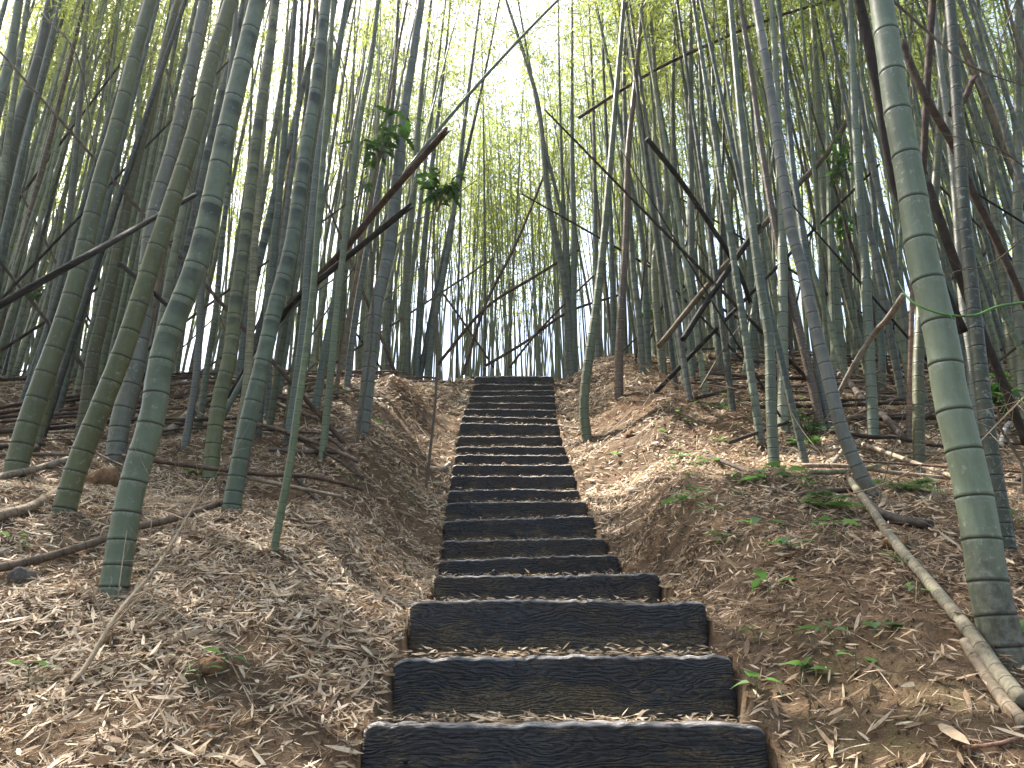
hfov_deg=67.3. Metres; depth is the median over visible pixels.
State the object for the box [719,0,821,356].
bamboo
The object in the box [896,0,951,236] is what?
bamboo
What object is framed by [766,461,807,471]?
seedling
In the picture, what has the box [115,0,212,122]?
bamboo
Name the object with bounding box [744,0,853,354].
bamboo
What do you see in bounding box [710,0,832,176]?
bamboo
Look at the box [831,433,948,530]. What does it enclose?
bare branch
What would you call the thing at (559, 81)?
bamboo
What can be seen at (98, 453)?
dead cane
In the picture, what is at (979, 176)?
bamboo
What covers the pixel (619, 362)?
bamboo
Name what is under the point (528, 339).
leaning pole
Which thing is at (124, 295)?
bamboo
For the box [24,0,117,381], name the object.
bamboo
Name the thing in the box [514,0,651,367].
bamboo
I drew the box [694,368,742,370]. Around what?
dead cane
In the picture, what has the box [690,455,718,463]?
seedling
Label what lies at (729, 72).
bamboo
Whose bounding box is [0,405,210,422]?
dead cane
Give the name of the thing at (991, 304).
bamboo
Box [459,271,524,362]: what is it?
bamboo
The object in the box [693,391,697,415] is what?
cut stump
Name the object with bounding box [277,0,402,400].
bamboo
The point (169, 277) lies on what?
bamboo
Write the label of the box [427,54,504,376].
bamboo
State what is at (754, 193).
bamboo
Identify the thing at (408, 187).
bamboo
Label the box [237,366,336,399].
dry brush
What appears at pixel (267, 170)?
bamboo
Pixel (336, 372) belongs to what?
dead cane
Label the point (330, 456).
dead cane
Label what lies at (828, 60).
bamboo
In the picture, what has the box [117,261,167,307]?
leaning pole
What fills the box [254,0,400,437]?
bamboo
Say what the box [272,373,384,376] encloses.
dead cane
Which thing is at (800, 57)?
bamboo
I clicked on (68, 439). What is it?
dead cane
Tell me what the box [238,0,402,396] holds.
bamboo
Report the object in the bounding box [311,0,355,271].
bamboo
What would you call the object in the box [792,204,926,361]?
leaning dead culm
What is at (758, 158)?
bamboo
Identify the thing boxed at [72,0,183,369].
bamboo
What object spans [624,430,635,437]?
earth clod
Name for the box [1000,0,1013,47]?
bamboo
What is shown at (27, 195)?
bamboo
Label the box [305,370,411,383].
dead cane
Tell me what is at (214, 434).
bamboo
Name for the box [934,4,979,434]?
bamboo
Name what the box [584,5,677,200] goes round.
bamboo
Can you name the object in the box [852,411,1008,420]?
dead cane
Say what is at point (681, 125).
bamboo
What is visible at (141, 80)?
bamboo
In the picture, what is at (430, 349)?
bamboo
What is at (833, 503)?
fern
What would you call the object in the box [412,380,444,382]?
dead cane
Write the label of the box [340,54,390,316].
bamboo
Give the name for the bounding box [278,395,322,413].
dead cane
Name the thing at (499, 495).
sleeper step
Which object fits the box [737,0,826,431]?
dead bamboo
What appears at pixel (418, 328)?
bamboo
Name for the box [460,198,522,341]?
bamboo
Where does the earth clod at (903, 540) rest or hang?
on the ground
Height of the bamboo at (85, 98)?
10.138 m
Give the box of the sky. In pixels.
[0,0,1023,381]
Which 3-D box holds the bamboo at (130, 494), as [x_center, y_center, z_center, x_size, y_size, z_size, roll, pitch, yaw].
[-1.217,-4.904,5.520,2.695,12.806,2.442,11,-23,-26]
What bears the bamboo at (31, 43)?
on the ground
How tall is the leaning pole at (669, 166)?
1.520 m
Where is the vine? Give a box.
[898,281,1023,320]
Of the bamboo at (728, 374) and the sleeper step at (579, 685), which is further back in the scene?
the bamboo at (728, 374)
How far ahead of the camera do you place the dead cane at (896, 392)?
9.06 m
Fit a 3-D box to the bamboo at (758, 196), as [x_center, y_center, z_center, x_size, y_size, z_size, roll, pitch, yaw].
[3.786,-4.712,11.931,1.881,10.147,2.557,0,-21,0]
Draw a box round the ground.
[0,355,1023,767]
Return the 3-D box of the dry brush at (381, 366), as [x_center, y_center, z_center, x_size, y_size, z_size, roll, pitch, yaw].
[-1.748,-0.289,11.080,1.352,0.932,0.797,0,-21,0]
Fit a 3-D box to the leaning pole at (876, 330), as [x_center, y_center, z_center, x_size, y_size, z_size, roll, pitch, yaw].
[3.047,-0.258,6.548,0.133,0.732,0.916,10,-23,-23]
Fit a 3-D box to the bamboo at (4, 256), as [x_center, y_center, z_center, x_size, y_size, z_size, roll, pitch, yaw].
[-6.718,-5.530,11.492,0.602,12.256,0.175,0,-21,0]
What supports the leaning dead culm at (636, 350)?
on the ground
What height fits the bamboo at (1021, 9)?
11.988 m
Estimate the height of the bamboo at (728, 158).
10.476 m
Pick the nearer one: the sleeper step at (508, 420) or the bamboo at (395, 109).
the sleeper step at (508, 420)
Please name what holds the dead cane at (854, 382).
on the ground
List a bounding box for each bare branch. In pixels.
[41,13,141,242]
[145,68,256,356]
[289,22,388,229]
[696,244,829,388]
[779,388,846,477]
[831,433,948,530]
[854,222,1023,337]
[862,386,1023,533]
[876,398,935,505]
[894,0,1023,153]
[912,96,1023,176]
[967,0,1023,204]
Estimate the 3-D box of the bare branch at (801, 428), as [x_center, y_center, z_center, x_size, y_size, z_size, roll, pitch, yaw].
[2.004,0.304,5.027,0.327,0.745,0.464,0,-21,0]
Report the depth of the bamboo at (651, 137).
19.33 m
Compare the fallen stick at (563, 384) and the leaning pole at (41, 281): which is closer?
the leaning pole at (41, 281)
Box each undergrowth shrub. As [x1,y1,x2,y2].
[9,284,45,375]
[642,300,663,355]
[787,396,833,433]
[820,134,879,401]
[821,207,862,325]
[989,371,1023,498]
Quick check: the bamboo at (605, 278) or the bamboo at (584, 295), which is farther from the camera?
the bamboo at (584, 295)
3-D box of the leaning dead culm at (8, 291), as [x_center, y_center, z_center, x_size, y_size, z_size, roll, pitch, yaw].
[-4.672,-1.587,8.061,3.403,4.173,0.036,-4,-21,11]
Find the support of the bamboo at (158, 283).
on the ground
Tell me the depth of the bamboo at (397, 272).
15.94 m
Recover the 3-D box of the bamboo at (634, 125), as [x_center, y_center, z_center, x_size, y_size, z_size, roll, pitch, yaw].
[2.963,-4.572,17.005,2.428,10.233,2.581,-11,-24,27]
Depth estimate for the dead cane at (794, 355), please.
12.00 m
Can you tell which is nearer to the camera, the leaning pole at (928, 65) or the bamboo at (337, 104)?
the leaning pole at (928, 65)
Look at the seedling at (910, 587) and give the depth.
2.86 m
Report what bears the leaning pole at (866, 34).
on the ground
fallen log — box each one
[0,377,71,382]
[0,456,67,479]
[0,486,57,520]
[0,499,222,571]
[3,418,71,442]
[163,378,234,435]
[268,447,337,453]
[308,427,351,442]
[437,462,450,471]
[796,487,852,498]
[809,456,908,474]
[846,477,1023,710]
[855,491,934,529]
[959,637,1023,730]
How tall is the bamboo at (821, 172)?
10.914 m
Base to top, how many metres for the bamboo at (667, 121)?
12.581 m
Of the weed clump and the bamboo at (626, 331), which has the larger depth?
the bamboo at (626, 331)
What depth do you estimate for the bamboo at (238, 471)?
4.98 m
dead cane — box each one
[0,395,80,408]
[0,399,79,414]
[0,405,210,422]
[0,414,18,418]
[0,417,237,433]
[0,430,74,435]
[0,434,167,442]
[0,442,45,448]
[0,452,69,456]
[8,421,70,428]
[34,443,40,450]
[53,406,140,415]
[54,434,123,466]
[58,395,182,411]
[65,378,201,400]
[66,389,140,395]
[68,392,183,406]
[74,372,192,376]
[75,379,236,390]
[121,454,363,490]
[138,392,189,402]
[142,375,273,382]
[142,376,191,380]
[143,373,216,378]
[162,427,227,432]
[164,422,333,435]
[207,377,314,397]
[208,382,325,384]
[217,472,344,498]
[231,421,358,462]
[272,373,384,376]
[277,401,334,426]
[278,388,359,402]
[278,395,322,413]
[282,384,334,396]
[286,434,358,476]
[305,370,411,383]
[307,370,388,375]
[307,373,422,381]
[328,436,363,479]
[379,375,440,379]
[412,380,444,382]
[678,381,844,396]
[685,347,775,352]
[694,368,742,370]
[695,376,864,381]
[695,380,764,399]
[706,373,814,383]
[707,356,813,365]
[707,454,750,471]
[709,383,863,394]
[713,382,906,394]
[728,401,847,443]
[748,399,885,401]
[760,401,906,408]
[776,357,901,360]
[793,353,853,359]
[796,379,864,382]
[802,463,1020,485]
[805,383,906,396]
[812,363,927,369]
[823,446,943,453]
[829,429,943,447]
[829,432,855,468]
[836,378,904,384]
[846,354,1006,363]
[846,397,905,421]
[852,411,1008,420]
[858,416,1006,421]
[861,442,950,477]
[862,460,1020,472]
[863,393,932,401]
[879,391,930,393]
[880,478,951,486]
[924,473,1015,477]
[926,413,1023,420]
[998,441,1020,444]
[999,448,1023,451]
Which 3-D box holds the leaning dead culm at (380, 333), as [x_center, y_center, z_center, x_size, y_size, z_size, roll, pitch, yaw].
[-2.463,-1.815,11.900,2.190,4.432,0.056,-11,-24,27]
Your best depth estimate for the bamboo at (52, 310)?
9.39 m
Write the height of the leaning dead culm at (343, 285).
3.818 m
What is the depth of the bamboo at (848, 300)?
11.88 m
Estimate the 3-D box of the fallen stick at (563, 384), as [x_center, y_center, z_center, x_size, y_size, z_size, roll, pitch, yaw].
[0.778,-0.021,11.486,0.307,0.147,0.098,4,-21,-10]
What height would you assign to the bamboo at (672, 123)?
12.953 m
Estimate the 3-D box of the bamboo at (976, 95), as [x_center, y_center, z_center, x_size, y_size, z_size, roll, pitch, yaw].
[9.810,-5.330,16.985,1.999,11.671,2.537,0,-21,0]
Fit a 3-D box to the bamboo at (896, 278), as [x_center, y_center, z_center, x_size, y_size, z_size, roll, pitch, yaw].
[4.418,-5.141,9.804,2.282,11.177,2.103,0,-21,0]
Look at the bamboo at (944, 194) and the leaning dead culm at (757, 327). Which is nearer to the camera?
the leaning dead culm at (757, 327)
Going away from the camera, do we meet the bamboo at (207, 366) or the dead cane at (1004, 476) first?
the dead cane at (1004, 476)
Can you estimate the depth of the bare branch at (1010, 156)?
3.91 m
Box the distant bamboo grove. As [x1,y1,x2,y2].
[0,0,1023,397]
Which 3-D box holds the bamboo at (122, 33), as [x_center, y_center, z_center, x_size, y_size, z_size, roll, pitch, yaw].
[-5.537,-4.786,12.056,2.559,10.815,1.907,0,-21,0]
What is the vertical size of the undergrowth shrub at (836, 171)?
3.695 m
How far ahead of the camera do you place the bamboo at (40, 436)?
6.64 m
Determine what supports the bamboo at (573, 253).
on the ground
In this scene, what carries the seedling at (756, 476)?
on the ground
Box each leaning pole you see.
[0,193,197,308]
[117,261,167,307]
[228,203,413,398]
[283,127,449,308]
[438,248,579,364]
[443,294,493,367]
[462,176,542,374]
[485,294,617,366]
[509,263,606,367]
[578,0,835,118]
[645,137,752,305]
[656,112,850,348]
[680,223,761,341]
[836,369,906,441]
[838,293,905,396]
[853,0,967,333]
[900,39,1023,311]
[920,0,935,179]
[926,179,1023,444]
[948,75,977,116]
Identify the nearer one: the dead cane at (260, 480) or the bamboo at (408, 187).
the dead cane at (260, 480)
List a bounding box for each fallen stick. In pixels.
[292,471,335,512]
[554,379,572,385]
[953,610,1023,617]
[962,736,1021,749]
[999,421,1012,446]
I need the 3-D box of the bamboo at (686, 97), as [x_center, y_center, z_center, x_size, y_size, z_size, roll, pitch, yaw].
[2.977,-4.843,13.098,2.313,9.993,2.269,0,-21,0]
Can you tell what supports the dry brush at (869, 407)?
on the ground
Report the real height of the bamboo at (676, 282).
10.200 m
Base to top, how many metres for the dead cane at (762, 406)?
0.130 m
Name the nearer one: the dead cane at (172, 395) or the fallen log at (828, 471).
the fallen log at (828, 471)
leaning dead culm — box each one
[0,51,346,443]
[0,54,234,299]
[0,151,88,327]
[0,240,172,352]
[0,260,98,385]
[19,64,119,199]
[46,129,74,363]
[68,192,362,406]
[176,270,265,353]
[188,180,476,380]
[255,172,336,329]
[284,177,410,380]
[309,252,436,369]
[325,200,398,377]
[326,256,495,368]
[330,297,381,369]
[521,193,800,356]
[544,109,805,379]
[622,152,790,432]
[624,236,742,349]
[632,135,763,354]
[634,218,648,361]
[647,261,756,373]
[650,181,710,338]
[652,164,879,393]
[680,197,899,343]
[766,226,796,372]
[792,139,831,326]
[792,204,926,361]
[811,104,893,384]
[847,246,993,360]
[894,340,1023,439]
[926,171,1011,260]
[978,193,1023,223]
[982,175,1023,256]
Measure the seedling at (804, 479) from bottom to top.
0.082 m
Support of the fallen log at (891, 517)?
on the ground
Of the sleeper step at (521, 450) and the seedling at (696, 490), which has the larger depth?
the sleeper step at (521, 450)
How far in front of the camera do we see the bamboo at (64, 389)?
9.27 m
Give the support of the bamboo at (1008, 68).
on the ground
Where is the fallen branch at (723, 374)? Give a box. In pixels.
[696,369,924,379]
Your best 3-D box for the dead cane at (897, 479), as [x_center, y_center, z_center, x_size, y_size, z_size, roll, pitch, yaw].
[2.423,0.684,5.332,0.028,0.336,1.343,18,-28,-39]
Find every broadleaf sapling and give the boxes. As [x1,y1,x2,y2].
[341,105,424,442]
[413,166,470,489]
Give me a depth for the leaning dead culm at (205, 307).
9.35 m
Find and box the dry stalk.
[72,527,140,645]
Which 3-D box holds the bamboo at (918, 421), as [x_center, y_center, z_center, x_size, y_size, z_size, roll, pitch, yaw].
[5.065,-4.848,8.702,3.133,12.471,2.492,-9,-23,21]
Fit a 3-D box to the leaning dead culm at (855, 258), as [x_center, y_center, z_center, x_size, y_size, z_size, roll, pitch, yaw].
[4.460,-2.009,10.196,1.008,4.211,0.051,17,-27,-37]
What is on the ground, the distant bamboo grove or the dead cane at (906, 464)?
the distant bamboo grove
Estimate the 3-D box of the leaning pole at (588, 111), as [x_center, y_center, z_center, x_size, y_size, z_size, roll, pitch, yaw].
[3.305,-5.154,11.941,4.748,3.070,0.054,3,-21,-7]
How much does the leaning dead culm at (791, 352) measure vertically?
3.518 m
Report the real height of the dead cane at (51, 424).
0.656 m
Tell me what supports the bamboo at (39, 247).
on the ground
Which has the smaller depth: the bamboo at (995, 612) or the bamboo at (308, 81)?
the bamboo at (995, 612)
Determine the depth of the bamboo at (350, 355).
10.01 m
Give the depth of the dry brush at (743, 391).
8.16 m
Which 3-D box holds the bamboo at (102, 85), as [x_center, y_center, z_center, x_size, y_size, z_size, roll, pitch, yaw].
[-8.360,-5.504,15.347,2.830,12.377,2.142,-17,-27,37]
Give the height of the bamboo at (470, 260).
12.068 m
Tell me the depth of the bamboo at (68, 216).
10.70 m
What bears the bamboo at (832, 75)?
on the ground
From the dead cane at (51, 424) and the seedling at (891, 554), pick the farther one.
the dead cane at (51, 424)
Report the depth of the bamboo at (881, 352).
10.14 m
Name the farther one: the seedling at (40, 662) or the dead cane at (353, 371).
the dead cane at (353, 371)
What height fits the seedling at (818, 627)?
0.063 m
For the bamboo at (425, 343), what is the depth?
15.47 m
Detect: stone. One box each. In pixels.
[7,567,36,584]
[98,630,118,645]
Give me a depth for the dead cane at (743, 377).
9.41 m
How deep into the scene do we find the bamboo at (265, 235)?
10.30 m
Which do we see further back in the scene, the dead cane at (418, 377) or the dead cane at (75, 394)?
the dead cane at (418, 377)
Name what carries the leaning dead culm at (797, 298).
on the ground
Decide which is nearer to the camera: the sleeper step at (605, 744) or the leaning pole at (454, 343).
the sleeper step at (605, 744)
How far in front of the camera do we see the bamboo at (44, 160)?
10.99 m
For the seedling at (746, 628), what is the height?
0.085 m
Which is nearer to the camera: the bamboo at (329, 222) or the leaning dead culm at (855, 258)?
the leaning dead culm at (855, 258)
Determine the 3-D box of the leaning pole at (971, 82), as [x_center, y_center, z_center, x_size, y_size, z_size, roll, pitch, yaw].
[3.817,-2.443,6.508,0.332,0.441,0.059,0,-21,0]
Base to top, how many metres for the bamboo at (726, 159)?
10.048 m
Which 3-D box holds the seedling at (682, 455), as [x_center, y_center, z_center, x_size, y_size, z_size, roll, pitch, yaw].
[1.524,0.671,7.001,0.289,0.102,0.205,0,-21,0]
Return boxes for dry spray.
[69,427,276,684]
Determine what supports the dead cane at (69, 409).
on the ground
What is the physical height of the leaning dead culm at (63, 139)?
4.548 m
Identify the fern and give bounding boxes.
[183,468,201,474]
[788,435,821,443]
[793,490,867,507]
[873,478,943,492]
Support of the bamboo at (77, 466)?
on the ground
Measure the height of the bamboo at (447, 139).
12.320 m
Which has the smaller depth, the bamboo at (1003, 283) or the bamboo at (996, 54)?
the bamboo at (1003, 283)
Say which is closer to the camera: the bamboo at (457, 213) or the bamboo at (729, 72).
the bamboo at (729, 72)
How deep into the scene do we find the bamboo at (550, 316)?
25.68 m
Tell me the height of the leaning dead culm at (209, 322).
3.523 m
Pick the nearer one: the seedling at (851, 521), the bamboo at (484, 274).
the seedling at (851, 521)
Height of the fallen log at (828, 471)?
0.727 m
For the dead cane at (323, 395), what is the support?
on the ground
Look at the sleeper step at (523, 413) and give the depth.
9.98 m
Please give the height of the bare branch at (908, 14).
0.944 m
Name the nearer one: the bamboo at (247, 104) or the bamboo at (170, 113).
the bamboo at (170, 113)
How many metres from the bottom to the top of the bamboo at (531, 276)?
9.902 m
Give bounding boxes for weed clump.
[692,393,735,410]
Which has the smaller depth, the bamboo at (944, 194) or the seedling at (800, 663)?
the seedling at (800, 663)
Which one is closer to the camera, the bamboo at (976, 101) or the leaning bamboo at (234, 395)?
the leaning bamboo at (234, 395)
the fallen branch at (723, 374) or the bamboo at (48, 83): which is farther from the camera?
the bamboo at (48, 83)
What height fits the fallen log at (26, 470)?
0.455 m
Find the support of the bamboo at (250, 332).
on the ground
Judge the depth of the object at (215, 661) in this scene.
2.48 m
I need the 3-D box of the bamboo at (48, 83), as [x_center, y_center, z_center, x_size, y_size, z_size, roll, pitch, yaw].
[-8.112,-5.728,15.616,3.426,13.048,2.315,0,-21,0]
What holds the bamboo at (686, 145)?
on the ground
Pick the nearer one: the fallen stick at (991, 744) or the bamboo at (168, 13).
the fallen stick at (991, 744)
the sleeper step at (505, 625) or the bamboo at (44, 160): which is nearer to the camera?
the sleeper step at (505, 625)
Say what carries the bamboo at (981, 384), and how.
on the ground
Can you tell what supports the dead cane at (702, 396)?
on the ground
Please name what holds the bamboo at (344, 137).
on the ground
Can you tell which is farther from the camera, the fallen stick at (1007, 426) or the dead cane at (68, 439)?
the fallen stick at (1007, 426)
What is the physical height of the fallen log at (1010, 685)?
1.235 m
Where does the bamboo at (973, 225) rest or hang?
on the ground
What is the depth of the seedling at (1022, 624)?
2.48 m
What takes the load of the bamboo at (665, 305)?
on the ground
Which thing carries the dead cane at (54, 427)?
on the ground
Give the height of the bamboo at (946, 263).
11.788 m
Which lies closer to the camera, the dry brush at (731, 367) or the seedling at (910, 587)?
the seedling at (910, 587)
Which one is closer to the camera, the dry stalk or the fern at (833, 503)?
the dry stalk
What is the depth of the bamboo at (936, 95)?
17.58 m
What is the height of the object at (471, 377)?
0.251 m
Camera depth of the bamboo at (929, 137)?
10.49 m
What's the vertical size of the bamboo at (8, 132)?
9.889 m
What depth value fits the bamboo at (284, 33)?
12.08 m
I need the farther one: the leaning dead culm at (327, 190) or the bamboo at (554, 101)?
the bamboo at (554, 101)
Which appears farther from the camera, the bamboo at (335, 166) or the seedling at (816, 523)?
the bamboo at (335, 166)
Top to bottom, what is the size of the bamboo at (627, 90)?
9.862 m
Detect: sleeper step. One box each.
[361,720,767,767]
[392,654,737,722]
[408,599,708,658]
[434,572,660,603]
[438,554,618,576]
[442,538,606,560]
[443,516,594,540]
[445,501,586,521]
[448,489,578,502]
[450,476,575,490]
[452,464,572,475]
[454,454,568,464]
[456,446,564,455]
[457,436,561,446]
[459,423,559,436]
[462,416,557,424]
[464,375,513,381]
[464,409,555,418]
[467,402,555,410]
[469,395,554,402]
[472,390,554,396]
[473,384,553,390]
[474,376,552,384]
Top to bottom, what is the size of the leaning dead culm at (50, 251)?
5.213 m
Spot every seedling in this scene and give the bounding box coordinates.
[0,532,29,548]
[2,660,60,685]
[182,661,221,686]
[203,648,250,675]
[660,492,702,506]
[667,451,693,460]
[678,487,709,495]
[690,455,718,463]
[696,502,723,510]
[703,530,723,535]
[727,471,750,482]
[732,669,782,697]
[734,517,784,525]
[737,625,773,645]
[738,466,790,484]
[751,570,795,595]
[763,537,814,551]
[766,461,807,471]
[780,656,833,684]
[793,621,851,636]
[794,472,823,480]
[798,477,815,489]
[811,515,860,534]
[811,521,828,530]
[835,650,876,676]
[862,620,902,633]
[883,552,920,566]
[906,582,928,602]
[1010,510,1023,527]
[1019,620,1023,632]
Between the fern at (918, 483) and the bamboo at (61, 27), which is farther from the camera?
the bamboo at (61, 27)
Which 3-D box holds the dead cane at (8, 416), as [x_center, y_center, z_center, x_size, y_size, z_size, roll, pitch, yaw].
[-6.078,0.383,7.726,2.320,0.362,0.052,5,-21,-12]
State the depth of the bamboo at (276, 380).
7.68 m
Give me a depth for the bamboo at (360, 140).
20.30 m
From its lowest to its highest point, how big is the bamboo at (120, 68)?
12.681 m
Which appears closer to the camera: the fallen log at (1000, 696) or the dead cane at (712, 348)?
the fallen log at (1000, 696)
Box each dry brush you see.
[146,363,273,433]
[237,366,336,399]
[272,339,362,376]
[343,346,417,379]
[610,325,701,394]
[691,348,789,378]
[694,361,813,420]
[789,326,841,376]
[789,333,859,374]
[790,324,905,390]
[801,383,936,429]
[854,348,927,387]
[887,359,991,384]
[925,407,1022,427]
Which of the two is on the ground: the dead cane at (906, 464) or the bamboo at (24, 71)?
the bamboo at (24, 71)
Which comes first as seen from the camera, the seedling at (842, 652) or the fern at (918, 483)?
the seedling at (842, 652)
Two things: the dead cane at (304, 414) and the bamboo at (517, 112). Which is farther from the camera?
the bamboo at (517, 112)
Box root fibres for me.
[84,376,911,496]
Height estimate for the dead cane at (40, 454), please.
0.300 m
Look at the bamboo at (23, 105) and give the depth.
10.04 m
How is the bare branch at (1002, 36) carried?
attached to the bamboo at (981, 384)
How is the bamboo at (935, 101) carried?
on the ground
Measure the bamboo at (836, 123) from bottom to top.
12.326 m
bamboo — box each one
[0,0,23,121]
[0,0,47,82]
[0,0,53,171]
[0,0,62,259]
[0,0,85,337]
[0,0,93,140]
[0,0,98,119]
[0,0,124,30]
[0,0,129,231]
[0,0,134,227]
[0,1,60,296]
[0,1,115,374]
[0,2,42,155]
[0,4,112,156]
[0,6,99,138]
[0,8,93,132]
[1,0,102,376]
[1,1,113,238]
[2,0,156,480]
[4,9,96,291]
[5,0,113,64]
[8,0,143,168]
[12,0,137,72]
[18,207,84,407]
[21,76,104,345]
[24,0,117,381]
[25,7,101,128]
[29,61,125,384]
[33,0,143,451]
[33,30,74,198]
[42,0,187,441]
[46,0,88,317]
[46,0,183,327]
[50,2,67,61]
[51,0,237,515]
[54,0,160,412]
[60,5,159,266]
[61,0,162,231]
[70,1,168,146]
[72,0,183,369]
[73,0,181,440]
[76,0,229,97]
[85,0,121,203]
[95,2,188,139]
[97,0,173,382]
[97,0,266,599]
[104,0,209,462]
[107,0,182,361]
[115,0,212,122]
[123,0,198,317]
[130,0,222,426]
[141,138,201,403]
[147,0,219,364]
[159,0,171,52]
[164,0,267,208]
[170,18,232,297]
[172,15,249,140]
[175,113,212,381]
[176,0,319,283]
[177,0,211,158]
[180,0,305,450]
[188,6,268,371]
[195,0,287,432]
[201,0,279,480]
[203,37,272,336]
[221,0,330,512]
[224,0,558,419]
[229,3,292,390]
[231,0,271,453]
[232,0,276,181]
[232,15,298,187]
[235,2,338,378]
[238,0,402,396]
[240,15,263,336]
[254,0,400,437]
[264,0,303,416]
[264,0,385,436]
[264,1,299,59]
[270,0,335,554]
[273,0,315,376]
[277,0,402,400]
[278,0,310,246]
[282,0,349,434]
[283,0,348,446]
[288,18,357,372]
[288,76,310,368]
[297,6,400,369]
[298,129,317,310]
[304,0,376,389]
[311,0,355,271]
[312,0,416,408]
[313,0,360,369]
[314,9,374,312]
[318,0,379,461]
[319,192,360,311]
[320,16,351,238]
[325,80,392,217]
[326,0,371,370]
[328,0,420,191]
[328,128,370,299]
[332,0,407,397]
[333,7,414,280]
[333,11,366,284]
[338,0,355,362]
[339,1,395,319]
[340,0,358,240]
[340,0,454,265]
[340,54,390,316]
[342,2,417,374]
[343,0,473,387]
[344,21,428,295]
[349,3,425,374]
[351,18,388,291]
[353,23,395,305]
[354,0,400,348]
[355,0,467,436]
[360,1,402,374]
[363,87,436,360]
[372,121,443,254]
[375,26,378,377]
[380,265,413,341]
[383,0,468,375]
[385,1,416,374]
[388,0,492,375]
[391,3,439,329]
[399,164,461,373]
[401,0,496,382]
[408,30,479,378]
[410,0,499,380]
[410,32,478,321]
[414,0,522,379]
[419,0,540,382]
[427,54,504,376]
[429,0,535,375]
[437,125,482,318]
[443,172,497,380]
[454,117,515,375]
[455,198,495,362]
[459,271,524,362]
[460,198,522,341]
[471,0,575,307]
[478,211,530,373]
[479,281,531,366]
[484,0,578,376]
[486,26,568,375]
[493,194,560,375]
[503,119,570,363]
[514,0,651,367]
[515,22,602,316]
[522,0,617,373]
[523,0,602,376]
[528,234,588,375]
[530,77,602,253]
[530,206,578,300]
[532,217,585,339]
[536,0,626,345]
[537,0,620,355]
[544,0,657,359]
[544,215,603,364]
[548,78,646,291]
[553,0,702,372]
[557,6,644,353]
[563,0,728,402]
[567,0,667,374]
[569,131,608,309]
[576,0,639,442]
[577,0,694,142]
[582,0,736,412]
[584,4,679,351]
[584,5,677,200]
[587,0,656,400]
[587,2,647,353]
[592,1,706,272]
[595,48,683,255]
[596,0,686,375]
[598,147,649,353]
[603,8,713,346]
[607,24,705,355]
[609,0,697,376]
[612,65,686,190]
[614,0,710,267]
[616,0,750,366]
[620,0,711,352]
[625,3,678,389]
[640,0,727,351]
[641,35,707,217]
[643,1,730,326]
[644,0,794,403]
[645,4,705,346]
[652,3,761,259]
[657,1,752,351]
[659,25,711,236]
[659,64,728,343]
[668,0,759,367]
[673,0,765,446]
[677,0,797,354]
[677,30,765,272]
[681,0,830,359]
[682,0,793,297]
[683,4,736,361]
[689,0,776,380]
[696,0,768,372]
[696,1,799,357]
[698,0,844,294]
[699,0,808,462]
[703,0,829,356]
[703,0,832,428]
[705,68,774,208]
[706,0,791,113]
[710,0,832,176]
[716,80,796,354]
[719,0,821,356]
[727,0,779,467]
[730,84,799,221]
[734,17,805,346]
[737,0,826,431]
[743,3,884,326]
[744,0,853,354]
[747,0,859,279]
[751,0,882,499]
[752,2,829,307]
[760,0,964,350]
[761,0,864,374]
[763,0,847,370]
[764,0,879,439]
[765,4,964,351]
[767,0,789,435]
[767,1,876,341]
[775,3,900,356]
[783,1,845,311]
[788,0,899,213]
[789,0,863,343]
[791,0,1023,363]
[792,0,1012,336]
[793,3,868,341]
[797,2,866,157]
[805,5,991,342]
[808,2,913,388]
[822,0,906,401]
[822,0,1011,230]
[832,0,1023,210]
[834,0,1023,242]
[835,3,1007,364]
[839,0,930,411]
[844,0,946,472]
[868,0,1023,671]
[874,28,1002,322]
[880,2,980,241]
[895,1,1011,286]
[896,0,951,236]
[896,0,966,381]
[898,0,1010,210]
[899,21,981,238]
[901,0,993,325]
[901,0,1012,198]
[904,1,997,273]
[905,87,914,444]
[907,0,1022,405]
[912,17,992,155]
[914,3,996,139]
[917,0,1012,310]
[917,2,1010,229]
[922,0,1012,316]
[925,0,1002,318]
[925,18,980,246]
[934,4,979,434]
[938,0,1023,72]
[942,0,1023,177]
[942,0,1023,422]
[944,0,1017,552]
[958,0,1022,130]
[958,0,1023,203]
[958,5,1008,228]
[959,36,1012,193]
[967,0,1015,152]
[971,0,1023,152]
[973,2,1013,123]
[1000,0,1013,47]
[1017,0,1023,22]
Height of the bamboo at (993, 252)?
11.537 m
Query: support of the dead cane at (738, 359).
on the ground
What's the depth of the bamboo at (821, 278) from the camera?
9.15 m
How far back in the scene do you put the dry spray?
2.82 m
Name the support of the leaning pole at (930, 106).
on the ground
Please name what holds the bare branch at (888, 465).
on the fallen log at (891, 517)
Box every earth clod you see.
[85,467,120,487]
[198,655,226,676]
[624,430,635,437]
[882,535,907,548]
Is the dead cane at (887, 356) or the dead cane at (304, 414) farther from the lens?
the dead cane at (887, 356)

